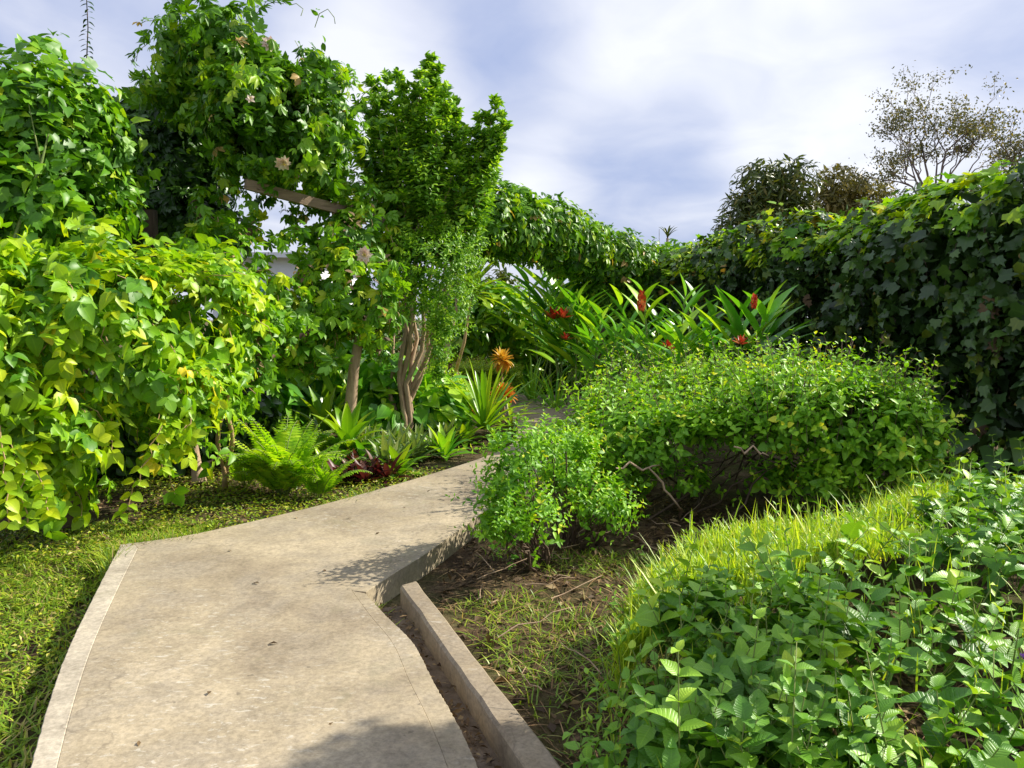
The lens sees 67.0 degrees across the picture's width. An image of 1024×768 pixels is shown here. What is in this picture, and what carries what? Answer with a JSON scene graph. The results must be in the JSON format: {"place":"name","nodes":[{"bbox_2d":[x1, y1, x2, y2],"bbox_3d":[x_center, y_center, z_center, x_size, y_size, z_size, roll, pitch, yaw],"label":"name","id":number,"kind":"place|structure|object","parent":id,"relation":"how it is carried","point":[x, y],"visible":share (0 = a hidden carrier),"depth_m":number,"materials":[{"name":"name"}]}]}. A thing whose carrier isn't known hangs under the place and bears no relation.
{"place":"outdoors","nodes":[
{"label":"outdoors","id":0,"kind":"place"},
{"bbox_2d":[212,252,367,317],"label":"house","id":1,"kind":"structure","parent":0,"point":[281,264],"depth_m":15.36,"materials":[{"name":"white paint"}]},
{"bbox_2d":[57,394,604,767],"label":"path","id":2,"kind":"structure","parent":0,"point":[188,622],"depth_m":3.30,"materials":[{"name":"concrete"}]},
{"bbox_2d":[427,416,471,443],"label":"grey leaf plant","id":3,"kind":"object","parent":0,"point":[447,429],"visible":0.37,"depth_m":9.10,"materials":[{"name":"plant"}]},
{"bbox_2d":[0,320,1023,767],"bbox_3d":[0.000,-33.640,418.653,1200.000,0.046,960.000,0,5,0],"label":"ground","id":4,"kind":"structure","parent":0,"point":[432,584],"depth_m":4.39,"materials":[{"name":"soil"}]},
{"bbox_2d":[60,497,73,530],"bbox_3d":[-3.208,0.618,5.548,0.136,0.898,0.250,-1,5,-17],"label":"bare trunk","id":5,"kind":"object","parent":4,"relation":"on","point":[69,517],"visible":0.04,"depth_m":5.50,"materials":[{"name":"brown plant"}]},
{"bbox_2d":[0,29,162,265],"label":"vine hedge","id":6,"kind":"object","parent":4,"relation":"on","point":[62,155],"visible":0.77,"depth_m":6.09,"materials":[{"name":"green plant"}]},
{"bbox_2d":[31,543,137,767],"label":"path edging","id":7,"kind":"object","parent":4,"relation":"on","point":[47,752],"visible":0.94,"depth_m":3.08,"materials":[{"name":"concrete"}]},
{"bbox_2d":[79,0,94,378],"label":"leafy spire","id":8,"kind":"structure","parent":4,"relation":"on","point":[87,51],"depth_m":7.00,"materials":[{"name":"green plant"}]},
{"bbox_2d":[0,515,235,767],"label":"grass","id":9,"kind":"structure","parent":4,"relation":"on","point":[25,758],"depth_m":4.05,"materials":[{"name":"green plant"}]},
{"bbox_2d":[5,369,286,483],"bbox_3d":[-4.142,0.329,7.610,3.854,1.432,1.792,-3,6,-35],"label":"understorey shrub","id":10,"kind":"object","parent":4,"relation":"on","point":[267,413],"visible":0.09,"depth_m":7.68,"materials":[{"name":"green plant"}]},
{"bbox_2d":[0,214,292,539],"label":"vine hedge","id":11,"kind":"object","parent":4,"relation":"on","point":[67,317],"visible":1,"depth_m":5.09,"materials":[{"name":"green plant"}]},
{"bbox_2d":[191,441,217,485],"bbox_3d":[-2.819,0.411,7.026,0.188,1.066,0.516,-4,6,-39],"label":"bare trunk","id":12,"kind":"object","parent":4,"relation":"on","point":[194,476],"visible":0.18,"depth_m":7.05,"materials":[{"name":"brown plant"}]},
{"bbox_2d":[67,485,377,576],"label":"grass","id":13,"kind":"structure","parent":4,"relation":"on","point":[110,555],"depth_m":4.80,"materials":[{"name":"green plant"}]},
{"bbox_2d":[0,465,449,767],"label":"ground cover","id":14,"kind":"object","parent":4,"relation":"on","point":[184,509],"visible":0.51,"depth_m":5.65,"materials":[{"name":"green plant"}]},
{"bbox_2d":[222,454,253,486],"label":"fern","id":15,"kind":"object","parent":4,"relation":"on","point":[236,468],"visible":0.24,"depth_m":6.88,"materials":[{"name":"green plant"}]},
{"bbox_2d":[242,427,287,450],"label":"fern","id":16,"kind":"object","parent":4,"relation":"on","point":[250,446],"visible":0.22,"depth_m":8.13,"materials":[{"name":"green plant"}]},
{"bbox_2d":[214,412,356,496],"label":"fern","id":17,"kind":"object","parent":4,"relation":"on","point":[270,461],"visible":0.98,"depth_m":6.42,"materials":[{"name":"green plant"}]},
{"bbox_2d":[274,416,310,441],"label":"leafy rosette plant","id":18,"kind":"object","parent":4,"relation":"on","point":[277,424],"visible":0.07,"depth_m":9.37,"materials":[{"name":"green plant"}]},
{"bbox_2d":[273,417,338,455],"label":"fern","id":19,"kind":"object","parent":4,"relation":"on","point":[319,439],"visible":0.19,"depth_m":7.87,"materials":[{"name":"green plant"}]},
{"bbox_2d":[290,386,344,433],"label":"broad rosette plant","id":20,"kind":"object","parent":4,"relation":"on","point":[317,409],"visible":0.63,"depth_m":9.03,"materials":[{"name":"green plant"}]},
{"bbox_2d":[288,458,371,497],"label":"fern","id":21,"kind":"object","parent":4,"relation":"on","point":[325,483],"visible":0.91,"depth_m":6.43,"materials":[{"name":"green plant"}]},
{"bbox_2d":[310,437,352,472],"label":"leafy rosette plant","id":22,"kind":"object","parent":4,"relation":"on","point":[337,461],"visible":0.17,"depth_m":7.42,"materials":[{"name":"green plant"}]},
{"bbox_2d":[322,456,363,488],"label":"maroon plant","id":23,"kind":"object","parent":4,"relation":"on","point":[332,466],"visible":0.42,"depth_m":7.05,"materials":[{"name":"red plant"}]},
{"bbox_2d":[258,336,430,435],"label":"understorey shrub","id":24,"kind":"object","parent":4,"relation":"on","point":[292,393],"visible":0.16,"depth_m":9.86,"materials":[{"name":"green plant"}]},
{"bbox_2d":[310,398,393,464],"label":"broad rosette plant","id":25,"kind":"object","parent":4,"relation":"on","point":[347,425],"visible":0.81,"depth_m":7.87,"materials":[{"name":"green plant"}]},
{"bbox_2d":[338,312,367,459],"bbox_3d":[-1.694,0.018,8.114,0.411,1.621,0.462,1,5,17],"label":"bare trunk","id":26,"kind":"object","parent":4,"relation":"on","point":[352,385],"visible":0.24,"depth_m":8.21,"materials":[{"name":"brown plant"}]},
{"bbox_2d":[334,457,373,483],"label":"maroon plant","id":27,"kind":"object","parent":4,"relation":"on","point":[351,476],"visible":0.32,"depth_m":7.18,"materials":[{"name":"red plant"}]},
{"bbox_2d":[339,448,371,468],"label":"maroon plant","id":28,"kind":"object","parent":4,"relation":"on","point":[354,452],"visible":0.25,"depth_m":7.55,"materials":[{"name":"red plant"}]},
{"bbox_2d":[341,437,387,464],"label":"leafy rosette plant","id":29,"kind":"object","parent":4,"relation":"on","point":[359,445],"visible":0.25,"depth_m":7.77,"materials":[{"name":"green plant"}]},
{"bbox_2d":[345,454,387,483],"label":"maroon plant","id":30,"kind":"object","parent":4,"relation":"on","point":[365,475],"visible":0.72,"depth_m":7.02,"materials":[{"name":"red plant"}]},
{"bbox_2d":[342,423,397,456],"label":"grey leaf plant","id":31,"kind":"object","parent":4,"relation":"on","point":[368,437],"visible":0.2,"depth_m":8.00,"materials":[{"name":"plant"}]},
{"bbox_2d":[143,179,604,394],"bbox_3d":[0.962,-0.969,12.358,1.285,2.863,12.911,4,6,41],"label":"pergola","id":32,"kind":"object","parent":4,"relation":"on","point":[151,229],"visible":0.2,"depth_m":7.87,"materials":[{"name":"brown wood"}]},
{"bbox_2d":[89,80,251,291],"bbox_3d":[-4.106,-2.282,8.838,2.264,2.454,1.927,0,5,0],"label":"vine hedge","id":33,"kind":"object","parent":32,"relation":"hanging from","point":[184,173],"visible":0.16,"depth_m":8.41,"materials":[{"name":"green plant"}]},
{"bbox_2d":[117,0,376,234],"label":"flowering vine","id":34,"kind":"object","parent":32,"relation":"on","point":[261,101],"visible":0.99,"depth_m":7.54,"materials":[{"name":"green plant"}]},
{"bbox_2d":[153,157,412,444],"bbox_3d":[-2.243,-0.960,7.894,1.763,2.945,2.914,4,6,40],"label":"flowering vine","id":35,"kind":"object","parent":32,"relation":"hanging from","point":[313,324],"visible":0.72,"depth_m":7.86,"materials":[{"name":"green plant"}]},
{"bbox_2d":[472,179,695,333],"bbox_3d":[1.364,-1.968,13.316,6.863,2.372,2.309,-5,7,-44],"label":"flowering vine","id":36,"kind":"object","parent":32,"relation":"hanging from","point":[528,229],"visible":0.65,"depth_m":12.37,"materials":[{"name":"green plant"}]},
{"bbox_2d":[356,450,396,482],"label":"maroon plant","id":37,"kind":"object","parent":4,"relation":"on","point":[377,464],"visible":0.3,"depth_m":7.21,"materials":[{"name":"red plant"}]},
{"bbox_2d":[355,431,417,476],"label":"grey leaf plant","id":38,"kind":"object","parent":4,"relation":"on","point":[384,451],"visible":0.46,"depth_m":7.42,"materials":[{"name":"plant"}]},
{"bbox_2d":[368,452,412,486],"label":"maroon plant","id":39,"kind":"object","parent":4,"relation":"on","point":[389,472],"visible":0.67,"depth_m":7.13,"materials":[{"name":"red plant"}]},
{"bbox_2d":[372,421,410,440],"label":"grey leaf plant","id":40,"kind":"object","parent":4,"relation":"on","point":[393,431],"visible":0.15,"depth_m":8.56,"materials":[{"name":"plant"}]},
{"bbox_2d":[369,298,421,352],"bbox_3d":[-8.008,-2.550,34.084,8.869,3.295,4.091,0,5,0],"label":"tree","id":41,"kind":"object","parent":4,"relation":"on","point":[398,336],"visible":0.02,"depth_m":33.74,"materials":[{"name":"brown plant"}]},
{"bbox_2d":[370,430,420,461],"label":"grey leaf plant","id":42,"kind":"object","parent":4,"relation":"on","point":[397,445],"visible":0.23,"depth_m":7.88,"materials":[{"name":"plant"}]},
{"bbox_2d":[372,441,430,478],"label":"leafy rosette plant","id":43,"kind":"object","parent":4,"relation":"on","point":[403,457],"visible":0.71,"depth_m":7.34,"materials":[{"name":"green plant"}]},
{"bbox_2d":[371,420,433,458],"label":"grey leaf plant","id":44,"kind":"object","parent":4,"relation":"on","point":[404,435],"visible":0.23,"depth_m":8.17,"materials":[{"name":"plant"}]},
{"bbox_2d":[340,348,473,436],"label":"understorey shrub","id":45,"kind":"object","parent":4,"relation":"on","point":[374,391],"visible":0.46,"depth_m":9.30,"materials":[{"name":"green plant"}]},
{"bbox_2d":[352,591,477,767],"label":"path edging","id":46,"kind":"object","parent":4,"relation":"on","point":[454,747],"visible":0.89,"depth_m":2.85,"materials":[{"name":"concrete"}]},
{"bbox_2d":[394,428,443,462],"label":"grey leaf plant","id":47,"kind":"object","parent":4,"relation":"on","point":[422,448],"visible":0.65,"depth_m":8.04,"materials":[{"name":"plant"}]},
{"bbox_2d":[402,420,438,441],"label":"grey leaf plant","id":48,"kind":"object","parent":4,"relation":"on","point":[417,429],"visible":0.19,"depth_m":8.77,"materials":[{"name":"plant"}]},
{"bbox_2d":[352,50,513,440],"bbox_3d":[-1.113,-1.544,8.918,2.132,4.606,1.452,2,5,26],"label":"tall shrub","id":49,"kind":"object","parent":4,"relation":"on","point":[415,151],"visible":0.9,"depth_m":8.78,"materials":[{"name":"green plant"}]},
{"bbox_2d":[424,428,446,455],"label":"grey leaf plant","id":50,"kind":"object","parent":4,"relation":"on","point":[432,435],"visible":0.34,"depth_m":8.44,"materials":[{"name":"plant"}]},
{"bbox_2d":[380,606,503,767],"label":"drain","id":51,"kind":"object","parent":4,"relation":"on","point":[436,671],"visible":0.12,"depth_m":3.03,"materials":[{"name":"grey concrete"}]},
{"bbox_2d":[375,601,402,624],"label":"grass","id":52,"kind":"structure","parent":51,"relation":"on","point":[385,612],"depth_m":3.86,"materials":[{"name":"green plant"}]},
{"bbox_2d":[379,602,501,767],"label":"leaf litter","id":53,"kind":"object","parent":51,"relation":"on","point":[450,706],"visible":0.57,"depth_m":2.92,"materials":[{"name":"brown plant"}]},
{"bbox_2d":[414,369,477,422],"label":"shrub","id":54,"kind":"object","parent":4,"relation":"on","point":[461,381],"visible":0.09,"depth_m":10.64,"materials":[{"name":"green plant"}]},
{"bbox_2d":[419,422,476,460],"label":"leafy rosette plant","id":55,"kind":"object","parent":4,"relation":"on","point":[448,445],"visible":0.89,"depth_m":8.34,"materials":[{"name":"green plant"}]},
{"bbox_2d":[442,284,457,372],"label":"cane plant","id":56,"kind":"object","parent":4,"relation":"on","point":[456,301],"visible":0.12,"depth_m":10.78,"materials":[{"name":"green plant"}]},
{"bbox_2d":[429,335,487,385],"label":"shrub","id":57,"kind":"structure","parent":4,"relation":"on","point":[449,365],"depth_m":17.02,"materials":[{"name":"green plant"}]},
{"bbox_2d":[454,418,485,449],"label":"leafy rosette plant","id":58,"kind":"object","parent":4,"relation":"on","point":[466,428],"visible":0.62,"depth_m":9.31,"materials":[{"name":"green plant"}]},
{"bbox_2d":[441,250,511,382],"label":"cane plant","id":59,"kind":"object","parent":4,"relation":"on","point":[486,270],"visible":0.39,"depth_m":10.98,"materials":[{"name":"green plant"}]},
{"bbox_2d":[417,267,536,321],"bbox_3d":[-0.227,-2.126,21.249,4.705,2.346,3.172,0,5,0],"label":"tree","id":60,"kind":"object","parent":4,"relation":"on","point":[500,274],"visible":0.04,"depth_m":21.60,"materials":[{"name":"green plant"}]},
{"bbox_2d":[400,581,559,767],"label":"kerb","id":61,"kind":"structure","parent":4,"relation":"on","point":[512,739],"depth_m":2.90,"materials":[{"name":"concrete"}]},
{"bbox_2d":[418,280,553,371],"bbox_3d":[-0.406,-1.095,15.072,2.310,1.988,3.525,3,6,36],"label":"tree","id":62,"kind":"object","parent":4,"relation":"on","point":[490,335],"visible":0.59,"depth_m":14.39,"materials":[{"name":"green plant"}]},
{"bbox_2d":[450,355,524,387],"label":"shrub","id":63,"kind":"object","parent":4,"relation":"on","point":[511,371],"visible":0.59,"depth_m":12.58,"materials":[{"name":"green plant"}]},
{"bbox_2d":[435,359,540,437],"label":"strap leaf plant","id":64,"kind":"object","parent":4,"relation":"on","point":[483,406],"visible":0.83,"depth_m":9.54,"materials":[{"name":"green plant"}]},
{"bbox_2d":[489,346,513,411],"bbox_3d":[-0.166,-0.022,11.644,0.405,1.099,0.427,0,5,0],"label":"croton","id":65,"kind":"object","parent":4,"relation":"on","point":[505,363],"visible":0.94,"depth_m":11.56,"materials":[{"name":"orange plant"}]},
{"bbox_2d":[490,382,516,422],"bbox_3d":[-0.117,0.265,11.145,0.422,0.610,0.444,0,5,0],"label":"croton","id":66,"kind":"object","parent":4,"relation":"on","point":[506,392],"visible":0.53,"depth_m":11.08,"materials":[{"name":"orange plant"}]},
{"bbox_2d":[496,397,529,427],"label":"strap leaf plant","id":67,"kind":"object","parent":4,"relation":"on","point":[510,412],"visible":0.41,"depth_m":10.65,"materials":[{"name":"green plant"}]},
{"bbox_2d":[514,354,563,402],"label":"strap leaf plant","id":68,"kind":"object","parent":4,"relation":"on","point":[533,385],"visible":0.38,"depth_m":13.41,"materials":[{"name":"green plant"}]},
{"bbox_2d":[488,263,601,391],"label":"ginger plant","id":69,"kind":"object","parent":4,"relation":"on","point":[533,294],"visible":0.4,"depth_m":13.93,"materials":[{"name":"green plant"}]},
{"bbox_2d":[445,403,648,571],"bbox_3d":[0.343,0.597,4.828,0.929,1.018,1.845,3,6,36],"label":"bush","id":70,"kind":"object","parent":4,"relation":"on","point":[503,497],"visible":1,"depth_m":4.64,"materials":[{"name":"green plant"}]},
{"bbox_2d":[517,367,584,409],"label":"strap leaf plant","id":71,"kind":"object","parent":4,"relation":"on","point":[549,391],"visible":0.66,"depth_m":12.16,"materials":[{"name":"green plant"}]},
{"bbox_2d":[486,337,641,395],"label":"shrub","id":72,"kind":"object","parent":4,"relation":"on","point":[554,375],"visible":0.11,"depth_m":15.37,"materials":[{"name":"green plant"}]},
{"bbox_2d":[513,270,626,403],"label":"ginger plant","id":73,"kind":"object","parent":4,"relation":"on","point":[563,316],"visible":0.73,"depth_m":12.38,"materials":[{"name":"green plant"}]},
{"bbox_2d":[539,278,656,371],"bbox_3d":[1.676,-1.291,16.791,3.836,2.006,2.512,-3,5,-28],"label":"tree","id":74,"kind":"object","parent":4,"relation":"on","point":[553,366],"visible":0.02,"depth_m":16.04,"materials":[{"name":"green plant"}]},
{"bbox_2d":[561,303,645,417],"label":"ginger plant","id":75,"kind":"object","parent":4,"relation":"on","point":[589,365],"visible":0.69,"depth_m":10.41,"materials":[{"name":"green plant"}]},
{"bbox_2d":[446,546,837,767],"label":"grass","id":76,"kind":"structure","parent":4,"relation":"on","point":[554,622],"depth_m":3.66,"materials":[{"name":"green plant"}]},
{"bbox_2d":[599,277,697,444],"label":"ginger plant","id":77,"kind":"object","parent":4,"relation":"on","point":[641,296],"visible":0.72,"depth_m":8.53,"materials":[{"name":"green plant"}]},
{"bbox_2d":[635,363,682,394],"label":"broad rosette plant","id":78,"kind":"object","parent":4,"relation":"on","point":[659,386],"visible":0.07,"depth_m":7.68,"materials":[{"name":"green plant"}]},
{"bbox_2d":[659,226,676,248],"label":"palm","id":79,"kind":"object","parent":4,"relation":"on","point":[668,232],"visible":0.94,"depth_m":44.91,"materials":[{"name":"green plant"}]},
{"bbox_2d":[475,496,872,690],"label":"twigs","id":80,"kind":"object","parent":4,"relation":"on","point":[565,576],"visible":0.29,"depth_m":4.30,"materials":[{"name":"brown wood"}]},
{"bbox_2d":[613,297,744,437],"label":"ginger plant","id":81,"kind":"object","parent":4,"relation":"on","point":[712,309],"visible":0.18,"depth_m":9.75,"materials":[{"name":"green plant"}]},
{"bbox_2d":[646,274,721,446],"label":"ginger plant","id":82,"kind":"object","parent":4,"relation":"on","point":[696,297],"visible":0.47,"depth_m":8.75,"materials":[{"name":"green plant"}]},
{"bbox_2d":[641,312,734,461],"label":"ginger plant","id":83,"kind":"object","parent":4,"relation":"on","point":[699,332],"visible":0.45,"depth_m":7.89,"materials":[{"name":"green plant"}]},
{"bbox_2d":[680,279,819,464],"bbox_3d":[2.367,-0.105,7.876,1.383,1.895,0.989,-2,5,-26],"label":"ginger plant","id":84,"kind":"object","parent":4,"relation":"on","point":[770,314],"visible":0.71,"depth_m":7.76,"materials":[{"name":"green plant"}]},
{"bbox_2d":[542,328,979,523],"bbox_3d":[1.822,0.272,6.218,3.111,1.436,2.639,0,5,0],"label":"clipped bush","id":85,"kind":"object","parent":4,"relation":"on","point":[839,427],"visible":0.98,"depth_m":5.54,"materials":[{"name":"green plant"}]},
{"bbox_2d":[710,153,827,238],"bbox_3d":[10.542,-5.357,32.310,4.930,8.347,3.378,0,5,0],"label":"mango tree","id":86,"kind":"object","parent":4,"relation":"on","point":[778,185],"visible":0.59,"depth_m":31.25,"materials":[{"name":"green plant"}]},
{"bbox_2d":[562,434,1023,767],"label":"ground cover","id":87,"kind":"object","parent":4,"relation":"on","point":[649,742],"visible":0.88,"depth_m":2.27,"materials":[{"name":"green plant"}]},
{"bbox_2d":[915,459,966,500],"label":"grass tuft","id":88,"kind":"object","parent":87,"relation":"on","point":[958,472],"visible":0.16,"depth_m":4.53,"materials":[{"name":"green plant"}]},
{"bbox_2d":[1017,653,1023,728],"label":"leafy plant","id":89,"kind":"object","parent":87,"relation":"on","point":[1022,655],"visible":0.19,"depth_m":2.49,"materials":[{"name":"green plant"}]},
{"bbox_2d":[569,462,1023,767],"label":"grass","id":90,"kind":"structure","parent":4,"relation":"on","point":[798,531],"depth_m":3.26,"materials":[{"name":"green plant"}]},
{"bbox_2d":[642,156,1023,479],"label":"vine hedge","id":91,"kind":"object","parent":4,"relation":"on","point":[929,271],"visible":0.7,"depth_m":8.06,"materials":[{"name":"green plant"}]},
{"bbox_2d":[931,405,1023,475],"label":"leaf plant","id":92,"kind":"object","parent":91,"relation":"attached to","point":[979,419],"visible":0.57,"depth_m":6.59,"materials":[{"name":"green plant"}]},
{"bbox_2d":[811,163,896,345],"bbox_3d":[15.969,-5.981,36.254,4.741,8.923,3.272,0,5,0],"label":"broadleaf tree","id":93,"kind":"object","parent":4,"relation":"on","point":[835,198],"visible":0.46,"depth_m":35.20,"materials":[{"name":"green plant"}]},
{"bbox_2d":[827,60,1022,196],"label":"sparse tree","id":94,"kind":"object","parent":4,"relation":"on","point":[964,130],"visible":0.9,"depth_m":29.87,"materials":[{"name":"green plant"}]},
{"bbox_2d":[968,106,1023,173],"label":"sparse tree","id":95,"kind":"object","parent":4,"relation":"on","point":[1004,155],"visible":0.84,"depth_m":26.76,"materials":[{"name":"green plant"}]},
{"bbox_2d":[0,0,1023,319],"label":"sky","id":96,"kind":"structure","parent":0,"point":[644,113],"materials":[{"name":"white"}]}
]}

